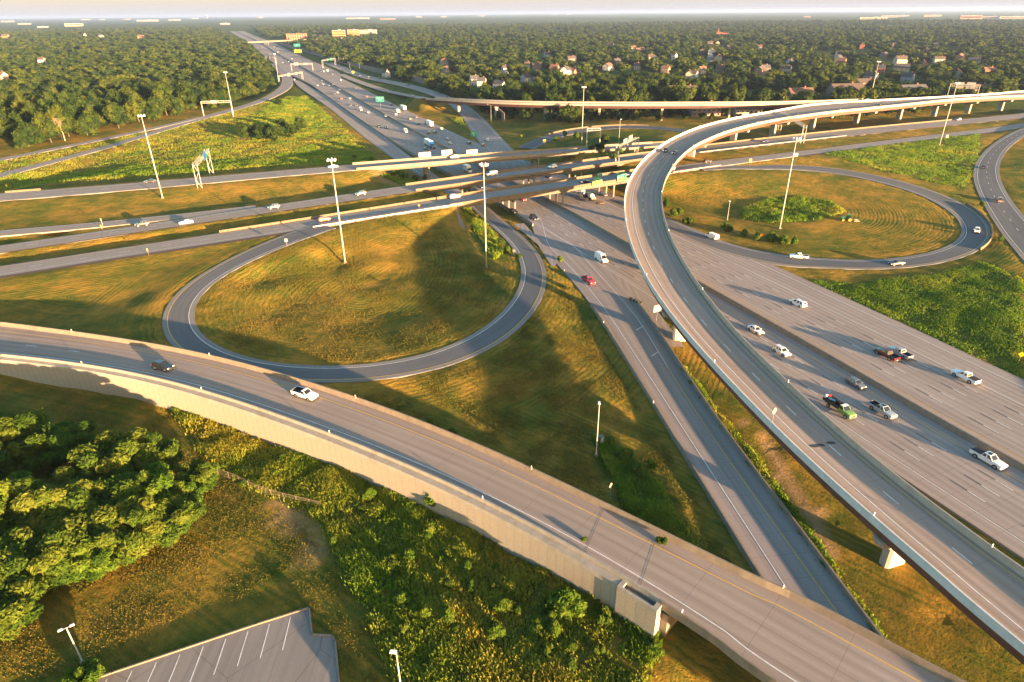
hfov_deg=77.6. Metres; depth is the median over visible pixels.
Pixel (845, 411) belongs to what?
flatbed truck
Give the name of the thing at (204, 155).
sign gantry
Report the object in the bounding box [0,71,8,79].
house
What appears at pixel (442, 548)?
weed bush
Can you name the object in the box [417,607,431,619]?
weed bush
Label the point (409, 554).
weed bush
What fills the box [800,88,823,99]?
tree
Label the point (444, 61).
house
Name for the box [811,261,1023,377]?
rough grass
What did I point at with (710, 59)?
house
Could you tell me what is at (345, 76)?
road
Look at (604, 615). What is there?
weed bush
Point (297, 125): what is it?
young tree
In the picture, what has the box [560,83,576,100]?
tree
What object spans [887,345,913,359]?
pickup truck
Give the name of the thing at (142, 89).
tree
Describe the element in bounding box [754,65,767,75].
house
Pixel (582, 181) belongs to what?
sedan car
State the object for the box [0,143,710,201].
road
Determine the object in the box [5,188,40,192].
concrete barrier
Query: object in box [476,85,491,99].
tree
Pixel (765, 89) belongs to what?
tree
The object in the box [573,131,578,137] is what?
bush
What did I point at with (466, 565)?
weed bush
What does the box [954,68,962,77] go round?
house
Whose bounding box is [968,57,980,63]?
house
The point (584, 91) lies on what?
tree
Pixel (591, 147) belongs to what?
bush
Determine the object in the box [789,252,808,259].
pickup truck
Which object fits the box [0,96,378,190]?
rough grass
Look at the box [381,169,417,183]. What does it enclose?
rough grass
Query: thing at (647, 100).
tree
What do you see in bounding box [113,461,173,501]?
tree
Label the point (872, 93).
tree
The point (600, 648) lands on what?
weed bush
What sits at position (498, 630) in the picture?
weed bush
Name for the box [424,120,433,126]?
semi truck
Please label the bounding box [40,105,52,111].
tree
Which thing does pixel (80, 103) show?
tree
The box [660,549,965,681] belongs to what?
ramp bridge
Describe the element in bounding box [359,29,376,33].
office building
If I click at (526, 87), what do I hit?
tree
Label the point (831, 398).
machinery load
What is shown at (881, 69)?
house
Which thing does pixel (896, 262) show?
sedan car
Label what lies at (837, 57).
house
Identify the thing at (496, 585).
weed bush
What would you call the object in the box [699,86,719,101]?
tree
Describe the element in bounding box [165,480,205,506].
tree
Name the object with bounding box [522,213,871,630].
road
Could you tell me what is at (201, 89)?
tree
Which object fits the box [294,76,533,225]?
concrete barrier
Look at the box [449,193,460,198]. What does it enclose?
suv car
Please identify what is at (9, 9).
sky
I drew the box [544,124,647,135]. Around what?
concrete barrier
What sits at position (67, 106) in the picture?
tree
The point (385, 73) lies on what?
house
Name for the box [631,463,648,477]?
bush
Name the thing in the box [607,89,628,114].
tree
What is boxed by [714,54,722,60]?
house
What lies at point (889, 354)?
pickup truck
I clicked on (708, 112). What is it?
apartment building
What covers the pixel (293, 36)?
office building
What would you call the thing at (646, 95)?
tree
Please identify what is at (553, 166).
suv car
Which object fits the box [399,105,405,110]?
semi truck
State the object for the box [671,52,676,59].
house
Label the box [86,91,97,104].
tree
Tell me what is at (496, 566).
weed bush
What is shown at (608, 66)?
house
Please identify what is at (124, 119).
tree
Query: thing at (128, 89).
tree
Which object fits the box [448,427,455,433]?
bush
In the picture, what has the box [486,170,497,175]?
cargo van
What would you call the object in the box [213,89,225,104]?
tree
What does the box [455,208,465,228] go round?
drain channel
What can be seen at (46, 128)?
tree
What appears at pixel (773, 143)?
guardrail
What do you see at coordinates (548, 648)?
weed bush
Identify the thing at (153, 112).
tree
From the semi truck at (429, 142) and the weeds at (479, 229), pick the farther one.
the semi truck at (429, 142)
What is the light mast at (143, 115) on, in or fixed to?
on the ground at (908, 606)
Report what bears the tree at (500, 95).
on the ground at (908, 606)
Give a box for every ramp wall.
[590,303,762,577]
[636,299,884,637]
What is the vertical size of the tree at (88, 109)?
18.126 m
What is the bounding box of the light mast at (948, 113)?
[939,82,960,144]
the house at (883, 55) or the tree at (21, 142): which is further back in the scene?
the house at (883, 55)
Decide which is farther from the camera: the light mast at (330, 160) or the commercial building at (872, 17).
the commercial building at (872, 17)
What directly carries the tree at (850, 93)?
on the ground at (908, 606)
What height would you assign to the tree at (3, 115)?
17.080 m
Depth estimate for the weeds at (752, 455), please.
110.42 m
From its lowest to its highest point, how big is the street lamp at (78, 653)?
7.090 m
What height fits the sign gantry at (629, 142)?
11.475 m
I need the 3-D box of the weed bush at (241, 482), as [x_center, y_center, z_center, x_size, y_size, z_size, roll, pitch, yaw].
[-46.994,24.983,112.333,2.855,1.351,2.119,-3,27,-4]
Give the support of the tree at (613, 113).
on the ground at (908, 606)
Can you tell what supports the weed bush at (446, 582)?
on the ground at (908, 606)
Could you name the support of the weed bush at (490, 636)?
on the ground at (908, 606)
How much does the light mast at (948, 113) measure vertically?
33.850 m
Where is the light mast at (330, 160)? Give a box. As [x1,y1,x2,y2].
[326,158,346,263]
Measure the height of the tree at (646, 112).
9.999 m
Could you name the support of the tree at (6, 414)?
on the ground at (908, 606)
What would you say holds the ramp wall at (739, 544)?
on the ground at (908, 606)
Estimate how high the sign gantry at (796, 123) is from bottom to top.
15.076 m
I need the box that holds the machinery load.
[825,394,843,405]
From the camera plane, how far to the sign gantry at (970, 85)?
480.49 m
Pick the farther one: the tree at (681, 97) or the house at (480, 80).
the house at (480, 80)
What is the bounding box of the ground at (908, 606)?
[0,10,1023,681]
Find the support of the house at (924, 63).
on the ground at (908, 606)
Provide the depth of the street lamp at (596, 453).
116.72 m
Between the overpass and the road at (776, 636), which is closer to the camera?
the road at (776, 636)
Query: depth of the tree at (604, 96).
509.25 m
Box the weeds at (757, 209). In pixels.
[740,196,846,222]
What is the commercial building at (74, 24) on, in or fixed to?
on the ground at (908, 606)
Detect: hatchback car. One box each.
[317,216,330,221]
[845,376,866,389]
[973,227,979,232]
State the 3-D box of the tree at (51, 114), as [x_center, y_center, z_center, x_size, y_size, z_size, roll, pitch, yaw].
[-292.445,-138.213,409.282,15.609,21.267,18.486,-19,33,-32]
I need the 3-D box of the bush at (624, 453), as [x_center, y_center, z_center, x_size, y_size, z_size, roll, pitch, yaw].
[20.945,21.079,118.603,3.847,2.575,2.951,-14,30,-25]
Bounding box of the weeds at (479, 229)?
[463,206,503,258]
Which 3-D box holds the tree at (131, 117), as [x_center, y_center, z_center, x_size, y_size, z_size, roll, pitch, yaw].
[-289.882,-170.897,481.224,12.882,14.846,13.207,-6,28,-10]
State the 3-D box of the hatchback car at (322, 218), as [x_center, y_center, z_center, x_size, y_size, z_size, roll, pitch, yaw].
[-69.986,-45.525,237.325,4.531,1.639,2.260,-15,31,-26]
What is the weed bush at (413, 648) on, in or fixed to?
on the ground at (908, 606)
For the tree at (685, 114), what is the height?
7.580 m
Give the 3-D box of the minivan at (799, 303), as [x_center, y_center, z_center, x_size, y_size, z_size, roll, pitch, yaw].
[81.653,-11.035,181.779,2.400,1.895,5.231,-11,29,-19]
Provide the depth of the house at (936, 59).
960.18 m
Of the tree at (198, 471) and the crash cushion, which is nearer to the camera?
the tree at (198, 471)
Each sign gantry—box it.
[192,149,213,187]
[201,100,233,116]
[278,72,302,81]
[291,63,312,69]
[586,128,600,145]
[615,135,638,164]
[777,112,806,142]
[947,82,979,97]
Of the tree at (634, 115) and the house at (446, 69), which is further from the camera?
the house at (446, 69)
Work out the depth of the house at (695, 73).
768.08 m
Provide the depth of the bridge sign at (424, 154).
332.01 m
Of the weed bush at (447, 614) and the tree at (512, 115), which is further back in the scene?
the tree at (512, 115)
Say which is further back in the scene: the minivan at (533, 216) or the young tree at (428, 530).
the minivan at (533, 216)
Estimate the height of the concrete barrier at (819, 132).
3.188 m
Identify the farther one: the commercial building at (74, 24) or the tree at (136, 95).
the commercial building at (74, 24)
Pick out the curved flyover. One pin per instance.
(892, 555)
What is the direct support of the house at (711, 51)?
on the ground at (908, 606)
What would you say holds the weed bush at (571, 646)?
on the ground at (908, 606)
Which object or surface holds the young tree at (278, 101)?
on the ground at (908, 606)
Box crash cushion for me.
[628,296,642,304]
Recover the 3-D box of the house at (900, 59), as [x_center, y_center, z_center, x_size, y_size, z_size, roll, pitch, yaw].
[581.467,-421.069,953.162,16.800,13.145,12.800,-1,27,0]
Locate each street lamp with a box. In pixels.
[58,623,83,664]
[390,649,400,681]
[594,401,600,456]
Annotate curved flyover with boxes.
[624,91,1023,664]
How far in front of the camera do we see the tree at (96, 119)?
435.62 m
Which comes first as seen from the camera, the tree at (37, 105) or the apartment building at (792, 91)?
the tree at (37, 105)
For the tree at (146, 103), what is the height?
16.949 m
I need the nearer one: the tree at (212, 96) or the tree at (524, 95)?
the tree at (524, 95)
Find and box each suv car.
[135,220,149,226]
[151,359,174,371]
[267,203,279,209]
[355,190,366,195]
[449,154,458,157]
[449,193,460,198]
[547,164,557,168]
[772,344,791,356]
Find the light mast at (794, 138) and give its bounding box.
[778,137,800,228]
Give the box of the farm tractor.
[841,214,859,221]
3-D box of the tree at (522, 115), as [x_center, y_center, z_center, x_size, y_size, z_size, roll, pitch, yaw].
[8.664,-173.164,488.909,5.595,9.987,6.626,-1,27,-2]
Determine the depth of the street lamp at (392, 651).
75.89 m
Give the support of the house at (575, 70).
on the ground at (908, 606)
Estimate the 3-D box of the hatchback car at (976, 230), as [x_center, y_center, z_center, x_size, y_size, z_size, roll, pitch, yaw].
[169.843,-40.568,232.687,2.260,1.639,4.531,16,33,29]
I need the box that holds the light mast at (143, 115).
[137,114,163,198]
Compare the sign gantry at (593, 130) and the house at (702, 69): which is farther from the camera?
the house at (702, 69)
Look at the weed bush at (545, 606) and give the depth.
87.13 m
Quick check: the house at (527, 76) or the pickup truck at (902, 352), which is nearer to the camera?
the pickup truck at (902, 352)
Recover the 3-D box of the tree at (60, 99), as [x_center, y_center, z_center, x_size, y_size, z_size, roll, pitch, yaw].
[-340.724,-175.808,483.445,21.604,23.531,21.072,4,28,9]
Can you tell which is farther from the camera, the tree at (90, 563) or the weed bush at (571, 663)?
the tree at (90, 563)
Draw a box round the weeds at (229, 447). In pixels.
[171,406,662,681]
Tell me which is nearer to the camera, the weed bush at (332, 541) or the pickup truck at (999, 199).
the weed bush at (332, 541)
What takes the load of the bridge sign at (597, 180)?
attached to the overpass bridge at (512, 197)
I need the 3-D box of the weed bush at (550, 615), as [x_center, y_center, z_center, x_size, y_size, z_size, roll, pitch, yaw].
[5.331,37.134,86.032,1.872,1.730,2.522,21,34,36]
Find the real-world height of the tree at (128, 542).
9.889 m
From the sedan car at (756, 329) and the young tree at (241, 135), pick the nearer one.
the sedan car at (756, 329)
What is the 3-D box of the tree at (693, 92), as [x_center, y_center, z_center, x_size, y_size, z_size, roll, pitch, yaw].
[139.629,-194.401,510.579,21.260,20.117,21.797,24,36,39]
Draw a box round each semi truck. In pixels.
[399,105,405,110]
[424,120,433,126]
[424,138,434,148]
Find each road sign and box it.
[376,97,383,105]
[470,131,476,136]
[653,305,660,320]
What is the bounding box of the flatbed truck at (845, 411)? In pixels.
[822,396,856,419]
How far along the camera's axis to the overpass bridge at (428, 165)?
334.08 m
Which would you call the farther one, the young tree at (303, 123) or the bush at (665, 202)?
the young tree at (303, 123)
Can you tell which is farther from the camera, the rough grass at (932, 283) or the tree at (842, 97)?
the tree at (842, 97)
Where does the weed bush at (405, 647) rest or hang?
on the ground at (908, 606)
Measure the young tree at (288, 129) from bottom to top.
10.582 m
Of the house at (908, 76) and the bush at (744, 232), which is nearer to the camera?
the bush at (744, 232)
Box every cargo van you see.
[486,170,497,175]
[594,251,607,262]
[705,232,718,239]
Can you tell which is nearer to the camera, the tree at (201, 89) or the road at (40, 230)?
the road at (40, 230)
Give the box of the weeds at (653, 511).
[592,431,701,547]
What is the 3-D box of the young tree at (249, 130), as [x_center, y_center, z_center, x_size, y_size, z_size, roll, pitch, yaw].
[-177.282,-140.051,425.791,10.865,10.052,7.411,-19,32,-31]
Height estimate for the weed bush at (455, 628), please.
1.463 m
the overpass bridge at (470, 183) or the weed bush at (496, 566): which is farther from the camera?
the overpass bridge at (470, 183)
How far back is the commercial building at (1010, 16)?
5253.82 m
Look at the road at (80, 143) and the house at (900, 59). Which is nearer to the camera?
the road at (80, 143)
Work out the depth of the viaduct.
467.97 m
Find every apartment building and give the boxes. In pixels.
[688,100,720,116]
[731,108,763,116]
[787,86,814,97]
[825,82,864,95]
[856,77,877,85]
[900,83,928,89]
[964,82,993,93]
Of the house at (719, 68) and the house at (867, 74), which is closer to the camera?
the house at (867, 74)
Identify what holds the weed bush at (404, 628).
on the ground at (908, 606)
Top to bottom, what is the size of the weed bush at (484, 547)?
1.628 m
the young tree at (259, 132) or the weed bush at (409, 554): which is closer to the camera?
the weed bush at (409, 554)
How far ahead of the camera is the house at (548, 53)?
1182.43 m
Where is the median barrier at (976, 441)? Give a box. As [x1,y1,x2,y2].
[236,31,1023,472]
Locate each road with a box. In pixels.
[0,63,292,176]
[0,113,1023,253]
[0,117,202,160]
[0,123,1023,277]
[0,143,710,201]
[0,205,255,236]
[0,326,945,681]
[162,205,545,382]
[230,31,1023,560]
[293,80,489,207]
[324,63,529,167]
[337,74,426,98]
[435,98,857,105]
[517,126,687,148]
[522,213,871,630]
[606,165,990,269]
[625,92,1023,653]
[973,128,1023,260]
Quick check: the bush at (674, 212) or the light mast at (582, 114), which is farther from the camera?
the light mast at (582, 114)
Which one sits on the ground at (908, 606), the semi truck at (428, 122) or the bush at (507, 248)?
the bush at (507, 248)
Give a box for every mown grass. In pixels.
[0,380,391,681]
[196,211,513,363]
[362,282,735,561]
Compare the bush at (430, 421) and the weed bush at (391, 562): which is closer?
the weed bush at (391, 562)
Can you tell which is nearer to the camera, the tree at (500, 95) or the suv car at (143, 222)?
the suv car at (143, 222)
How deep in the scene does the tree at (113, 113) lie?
448.50 m
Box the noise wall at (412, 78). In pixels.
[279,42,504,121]
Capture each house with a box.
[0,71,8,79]
[1,34,9,37]
[37,56,45,62]
[381,69,390,77]
[439,58,447,65]
[441,65,450,72]
[469,74,478,84]
[477,76,486,87]
[492,79,505,87]
[501,64,507,73]
[520,72,531,81]
[531,62,541,70]
[543,51,550,56]
[549,63,559,69]
[560,65,570,75]
[566,56,576,61]
[571,66,578,73]
[602,62,613,70]
[612,58,620,64]
[634,62,640,69]
[660,64,670,73]
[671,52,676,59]
[685,69,691,78]
[688,69,698,77]
[698,65,706,73]
[706,41,713,45]
[706,57,714,62]
[708,48,714,56]
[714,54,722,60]
[715,64,724,72]
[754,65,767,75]
[780,64,791,71]
[834,54,843,61]
[836,57,846,65]
[863,71,879,77]
[876,64,885,73]
[879,51,888,58]
[892,55,907,63]
[893,63,910,71]
[900,71,915,81]
[921,48,929,52]
[921,60,928,67]
[932,55,945,62]
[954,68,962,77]
[955,53,964,59]
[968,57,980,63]
[982,66,997,74]
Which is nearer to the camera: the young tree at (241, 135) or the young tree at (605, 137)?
the young tree at (605, 137)
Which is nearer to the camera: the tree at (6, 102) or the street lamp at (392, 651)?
the street lamp at (392, 651)
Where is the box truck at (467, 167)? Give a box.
[463,164,471,172]
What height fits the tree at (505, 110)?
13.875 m
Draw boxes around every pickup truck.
[290,386,318,400]
[509,208,517,214]
[581,275,595,284]
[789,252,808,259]
[867,400,897,419]
[873,347,900,361]
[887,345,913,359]
[950,369,981,384]
[969,446,1007,470]
[995,197,1003,202]
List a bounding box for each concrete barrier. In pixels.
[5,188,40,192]
[219,197,436,232]
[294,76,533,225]
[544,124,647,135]
[643,119,954,153]
[965,203,992,249]
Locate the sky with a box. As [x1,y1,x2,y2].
[0,0,1023,18]
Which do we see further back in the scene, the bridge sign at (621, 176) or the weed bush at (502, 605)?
the bridge sign at (621, 176)
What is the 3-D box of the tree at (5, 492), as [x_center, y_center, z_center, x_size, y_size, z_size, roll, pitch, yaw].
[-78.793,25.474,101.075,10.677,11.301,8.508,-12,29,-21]
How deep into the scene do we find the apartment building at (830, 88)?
590.00 m
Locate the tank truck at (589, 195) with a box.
[583,192,604,204]
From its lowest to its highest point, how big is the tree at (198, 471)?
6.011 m
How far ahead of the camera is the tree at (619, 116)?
463.06 m
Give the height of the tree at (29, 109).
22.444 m
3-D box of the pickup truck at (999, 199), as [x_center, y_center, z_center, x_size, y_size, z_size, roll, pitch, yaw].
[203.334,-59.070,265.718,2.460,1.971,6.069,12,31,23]
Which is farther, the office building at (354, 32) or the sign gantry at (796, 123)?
the office building at (354, 32)
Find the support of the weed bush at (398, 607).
on the ground at (908, 606)
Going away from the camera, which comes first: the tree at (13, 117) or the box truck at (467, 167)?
the box truck at (467, 167)
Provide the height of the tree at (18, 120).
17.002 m
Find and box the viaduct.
[426,97,872,120]
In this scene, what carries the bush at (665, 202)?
on the ground at (908, 606)
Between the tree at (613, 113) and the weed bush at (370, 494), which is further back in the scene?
the tree at (613, 113)
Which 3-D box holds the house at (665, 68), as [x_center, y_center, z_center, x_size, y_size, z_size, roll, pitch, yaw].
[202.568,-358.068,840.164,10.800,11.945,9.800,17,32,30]
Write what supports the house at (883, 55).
on the ground at (908, 606)
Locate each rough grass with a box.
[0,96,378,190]
[244,95,331,140]
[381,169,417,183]
[450,117,466,125]
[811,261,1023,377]
[824,134,981,187]
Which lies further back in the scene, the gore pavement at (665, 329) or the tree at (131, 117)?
the tree at (131, 117)
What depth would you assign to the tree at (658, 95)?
521.87 m
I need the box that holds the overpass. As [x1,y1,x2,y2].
[228,38,341,43]
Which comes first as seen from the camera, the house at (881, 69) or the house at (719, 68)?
the house at (881, 69)
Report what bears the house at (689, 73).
on the ground at (908, 606)
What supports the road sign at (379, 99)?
on the ground at (908, 606)
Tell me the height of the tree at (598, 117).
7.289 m
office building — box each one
[286,33,306,39]
[332,30,345,36]
[347,29,359,34]
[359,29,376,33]
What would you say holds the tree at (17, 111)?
on the ground at (908, 606)
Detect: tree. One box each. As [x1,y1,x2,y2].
[0,94,13,110]
[0,106,9,117]
[0,110,8,126]
[0,411,14,417]
[0,411,58,478]
[0,441,10,479]
[0,469,37,505]
[0,498,15,533]
[0,515,90,592]
[0,525,32,559]
[0,572,46,642]
[1,111,25,126]
[6,466,94,531]
[11,94,25,110]
[11,108,26,122]
[11,118,28,132]
[11,121,36,146]
[14,135,26,148]
[20,101,39,121]
[24,109,49,123]
[26,93,56,103]
[29,122,48,143]
[31,111,61,142]
[31,408,51,425]
[34,98,42,108]
[37,92,55,109]
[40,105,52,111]
[40,420,97,466]
[45,109,70,139]
[47,473,146,535]
[51,104,75,136]
[52,100,76,114]
[54,89,76,101]
[55,93,74,105]
[60,461,74,468]
[60,655,104,681]
[64,534,122,582]
[67,111,80,131]
[67,427,158,481]
[72,114,99,135]
[74,96,93,114]
[80,113,98,133]
[82,106,105,126]
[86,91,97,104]
[93,495,167,566]
[94,104,114,124]
[95,98,113,104]
[102,102,122,127]
[104,92,126,104]
[106,89,128,99]
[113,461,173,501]
[118,97,128,106]
[119,113,128,125]
[120,106,138,121]
[122,98,144,121]
[126,86,133,96]
[128,90,141,102]
[131,83,151,98]
[132,494,206,547]
[133,432,184,472]
[139,99,161,118]
[145,103,160,119]
[148,89,169,113]
[152,82,171,114]
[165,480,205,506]
[167,96,185,115]
[172,457,220,493]
[176,80,198,104]
[184,96,197,108]
[193,83,206,103]
[199,91,219,107]
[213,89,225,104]
[238,124,254,138]
[238,131,245,140]
[253,124,266,139]
[264,123,273,136]
[264,124,283,140]
[275,98,282,104]
[275,118,285,126]
[282,123,296,137]
[290,121,301,133]
[294,117,307,127]
[422,522,433,537]
[423,493,435,506]
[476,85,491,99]
[478,97,489,111]
[491,91,496,99]
[495,90,505,99]
[496,110,500,119]
[498,98,510,114]
[508,107,519,114]
[509,111,515,118]
[515,81,535,100]
[520,92,532,107]
[520,108,526,119]
[521,95,533,114]
[525,110,530,118]
[529,88,544,111]
[542,75,562,113]
[544,113,551,121]
[549,84,563,111]
[558,113,564,120]
[559,103,581,123]
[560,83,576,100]
[570,98,583,109]
[576,114,584,122]
[577,92,582,99]
[582,90,592,100]
[584,92,599,101]
[595,113,601,120]
[595,142,605,152]
[597,86,618,112]
[601,134,609,141]
[604,113,610,120]
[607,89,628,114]
[608,110,615,118]
[616,112,623,120]
[623,111,629,119]
[624,82,635,92]
[626,89,643,113]
[630,109,638,120]
[634,87,649,96]
[637,97,651,113]
[642,91,655,101]
[643,109,649,118]
[646,79,659,95]
[647,459,656,469]
[654,86,666,101]
[655,115,662,121]
[661,93,674,100]
[663,101,677,116]
[666,81,686,93]
[672,91,689,101]
[678,85,699,110]
[680,110,689,118]
[697,82,721,99]
[697,92,714,101]
[698,113,706,119]
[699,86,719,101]
[718,89,726,99]
[720,96,729,114]
[727,83,746,101]
[750,90,774,111]
[751,87,771,96]
[772,90,789,109]
[789,94,799,100]
[794,94,813,100]
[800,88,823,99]
[825,91,837,99]
[836,94,853,116]
[843,88,866,115]
[858,87,877,114]
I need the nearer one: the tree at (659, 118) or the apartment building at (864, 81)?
the tree at (659, 118)
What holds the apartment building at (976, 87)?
on the ground at (908, 606)
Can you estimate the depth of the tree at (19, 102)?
447.83 m
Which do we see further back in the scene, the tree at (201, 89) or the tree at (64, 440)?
the tree at (201, 89)
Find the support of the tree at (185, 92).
on the ground at (908, 606)
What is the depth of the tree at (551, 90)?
506.60 m
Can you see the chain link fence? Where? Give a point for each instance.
(223, 471)
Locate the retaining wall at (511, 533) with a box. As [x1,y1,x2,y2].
[0,322,700,636]
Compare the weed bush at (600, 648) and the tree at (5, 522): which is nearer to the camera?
the weed bush at (600, 648)
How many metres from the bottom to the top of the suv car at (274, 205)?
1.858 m
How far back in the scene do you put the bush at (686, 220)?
252.51 m
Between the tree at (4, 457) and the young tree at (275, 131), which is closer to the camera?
the tree at (4, 457)
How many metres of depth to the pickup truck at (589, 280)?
197.32 m
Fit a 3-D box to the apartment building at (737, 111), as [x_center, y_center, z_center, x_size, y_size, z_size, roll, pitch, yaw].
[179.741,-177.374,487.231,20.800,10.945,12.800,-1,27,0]
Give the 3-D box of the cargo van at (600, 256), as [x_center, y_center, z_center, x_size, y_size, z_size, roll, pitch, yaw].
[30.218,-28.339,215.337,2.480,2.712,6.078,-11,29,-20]
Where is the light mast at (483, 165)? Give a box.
[479,163,488,267]
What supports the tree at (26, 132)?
on the ground at (908, 606)
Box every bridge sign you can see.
[419,152,430,156]
[442,150,451,155]
[466,149,477,153]
[593,172,602,186]
[617,171,626,182]
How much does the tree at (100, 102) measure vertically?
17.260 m
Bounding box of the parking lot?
[97,606,339,681]
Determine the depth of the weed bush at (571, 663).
79.15 m
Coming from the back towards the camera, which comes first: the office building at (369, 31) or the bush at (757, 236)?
the office building at (369, 31)
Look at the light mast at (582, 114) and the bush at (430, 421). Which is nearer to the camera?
the bush at (430, 421)
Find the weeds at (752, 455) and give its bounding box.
[680,366,889,640]
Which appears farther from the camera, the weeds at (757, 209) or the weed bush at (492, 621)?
the weeds at (757, 209)
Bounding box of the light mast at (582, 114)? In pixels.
[581,86,585,143]
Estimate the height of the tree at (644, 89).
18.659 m
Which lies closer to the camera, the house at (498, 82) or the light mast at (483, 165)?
the light mast at (483, 165)
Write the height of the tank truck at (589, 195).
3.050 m
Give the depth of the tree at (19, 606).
83.13 m
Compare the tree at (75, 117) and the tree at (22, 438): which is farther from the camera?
the tree at (75, 117)
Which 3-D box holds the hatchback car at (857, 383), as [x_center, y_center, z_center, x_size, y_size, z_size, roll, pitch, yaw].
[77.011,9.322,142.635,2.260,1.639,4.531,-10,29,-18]
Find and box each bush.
[238,479,252,486]
[271,469,282,476]
[275,453,288,461]
[328,536,338,549]
[351,501,367,511]
[361,488,377,500]
[382,554,399,571]
[392,602,405,613]
[393,592,411,604]
[399,623,409,633]
[401,548,416,562]
[402,643,415,652]
[407,644,416,654]
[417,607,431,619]
[426,418,434,423]
[436,548,452,564]
[437,546,447,555]
[438,574,454,589]
[440,607,454,626]
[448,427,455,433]
[450,622,462,636]
[461,559,473,573]
[466,579,477,594]
[479,542,489,554]
[485,624,496,640]
[487,624,506,639]
[488,617,499,626]
[489,580,500,589]
[492,598,513,615]
[493,562,499,569]
[495,238,504,244]
[504,244,510,251]
[509,600,525,613]
[524,625,538,641]
[531,613,545,630]
[541,595,553,611]
[543,610,558,622]
[543,641,553,657]
[546,587,587,620]
[547,620,560,638]
[557,255,563,261]
[563,642,578,653]
[564,657,578,674]
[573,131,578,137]
[580,536,587,541]
[588,144,594,149]
[592,642,605,655]
[596,605,611,624]
[606,436,615,445]
[614,447,632,460]
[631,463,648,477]
[644,640,664,657]
[656,536,667,544]
[662,198,669,205]
[670,208,683,216]
[682,217,693,224]
[720,222,733,231]
[740,229,747,235]
[754,231,762,239]
[764,231,778,241]
[777,235,790,244]
[791,236,798,244]
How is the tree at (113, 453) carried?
on the ground at (908, 606)
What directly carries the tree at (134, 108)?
on the ground at (908, 606)
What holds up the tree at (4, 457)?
on the ground at (908, 606)
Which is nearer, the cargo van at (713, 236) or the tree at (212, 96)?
the cargo van at (713, 236)
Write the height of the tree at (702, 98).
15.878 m
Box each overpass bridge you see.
[352,142,657,178]
[405,152,643,192]
[437,169,634,208]
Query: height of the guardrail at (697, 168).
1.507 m
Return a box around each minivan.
[529,213,538,220]
[789,299,807,307]
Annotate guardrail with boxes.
[313,203,461,227]
[673,165,720,172]
[699,135,846,152]
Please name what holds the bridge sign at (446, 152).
attached to the overpass bridge at (428, 165)
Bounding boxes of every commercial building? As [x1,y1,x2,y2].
[64,23,83,25]
[859,17,886,18]
[958,15,982,18]
[998,16,1023,17]
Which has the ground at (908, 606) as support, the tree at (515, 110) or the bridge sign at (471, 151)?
the tree at (515, 110)
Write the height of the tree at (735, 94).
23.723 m
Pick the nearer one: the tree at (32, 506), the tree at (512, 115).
the tree at (32, 506)
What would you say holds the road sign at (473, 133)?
on the ground at (908, 606)
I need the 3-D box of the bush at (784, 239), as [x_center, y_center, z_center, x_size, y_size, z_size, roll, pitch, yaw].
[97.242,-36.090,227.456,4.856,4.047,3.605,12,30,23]
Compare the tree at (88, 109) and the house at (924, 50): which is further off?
the house at (924, 50)
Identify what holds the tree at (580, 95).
on the ground at (908, 606)
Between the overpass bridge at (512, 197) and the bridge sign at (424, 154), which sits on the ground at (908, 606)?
the overpass bridge at (512, 197)
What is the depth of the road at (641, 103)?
472.74 m
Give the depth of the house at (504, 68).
874.73 m
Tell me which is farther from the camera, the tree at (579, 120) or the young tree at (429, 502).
the tree at (579, 120)
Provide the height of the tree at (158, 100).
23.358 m
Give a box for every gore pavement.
[514,223,557,266]
[610,272,683,346]
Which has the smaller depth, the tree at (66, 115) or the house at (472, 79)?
the tree at (66, 115)
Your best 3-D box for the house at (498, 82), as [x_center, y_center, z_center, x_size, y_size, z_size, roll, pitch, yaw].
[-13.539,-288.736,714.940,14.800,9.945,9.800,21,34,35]
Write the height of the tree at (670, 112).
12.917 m
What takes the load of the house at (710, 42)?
on the ground at (908, 606)
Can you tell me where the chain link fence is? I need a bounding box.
[217,469,320,505]
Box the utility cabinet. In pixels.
[595,434,606,443]
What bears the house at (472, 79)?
on the ground at (908, 606)
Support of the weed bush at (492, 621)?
on the ground at (908, 606)
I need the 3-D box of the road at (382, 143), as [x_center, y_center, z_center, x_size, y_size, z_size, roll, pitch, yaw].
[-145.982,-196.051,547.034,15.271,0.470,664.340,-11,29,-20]
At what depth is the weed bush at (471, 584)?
90.26 m
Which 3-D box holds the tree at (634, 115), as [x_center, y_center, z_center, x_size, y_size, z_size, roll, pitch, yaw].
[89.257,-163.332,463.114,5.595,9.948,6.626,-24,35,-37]
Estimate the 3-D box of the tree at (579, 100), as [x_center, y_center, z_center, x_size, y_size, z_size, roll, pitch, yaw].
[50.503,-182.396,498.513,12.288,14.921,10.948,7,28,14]
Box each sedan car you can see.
[144,179,155,182]
[178,219,192,224]
[579,179,589,183]
[747,324,764,334]
[888,260,905,265]
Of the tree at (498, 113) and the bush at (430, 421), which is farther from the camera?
the tree at (498, 113)
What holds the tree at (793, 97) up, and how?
on the ground at (908, 606)
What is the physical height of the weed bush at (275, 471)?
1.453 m

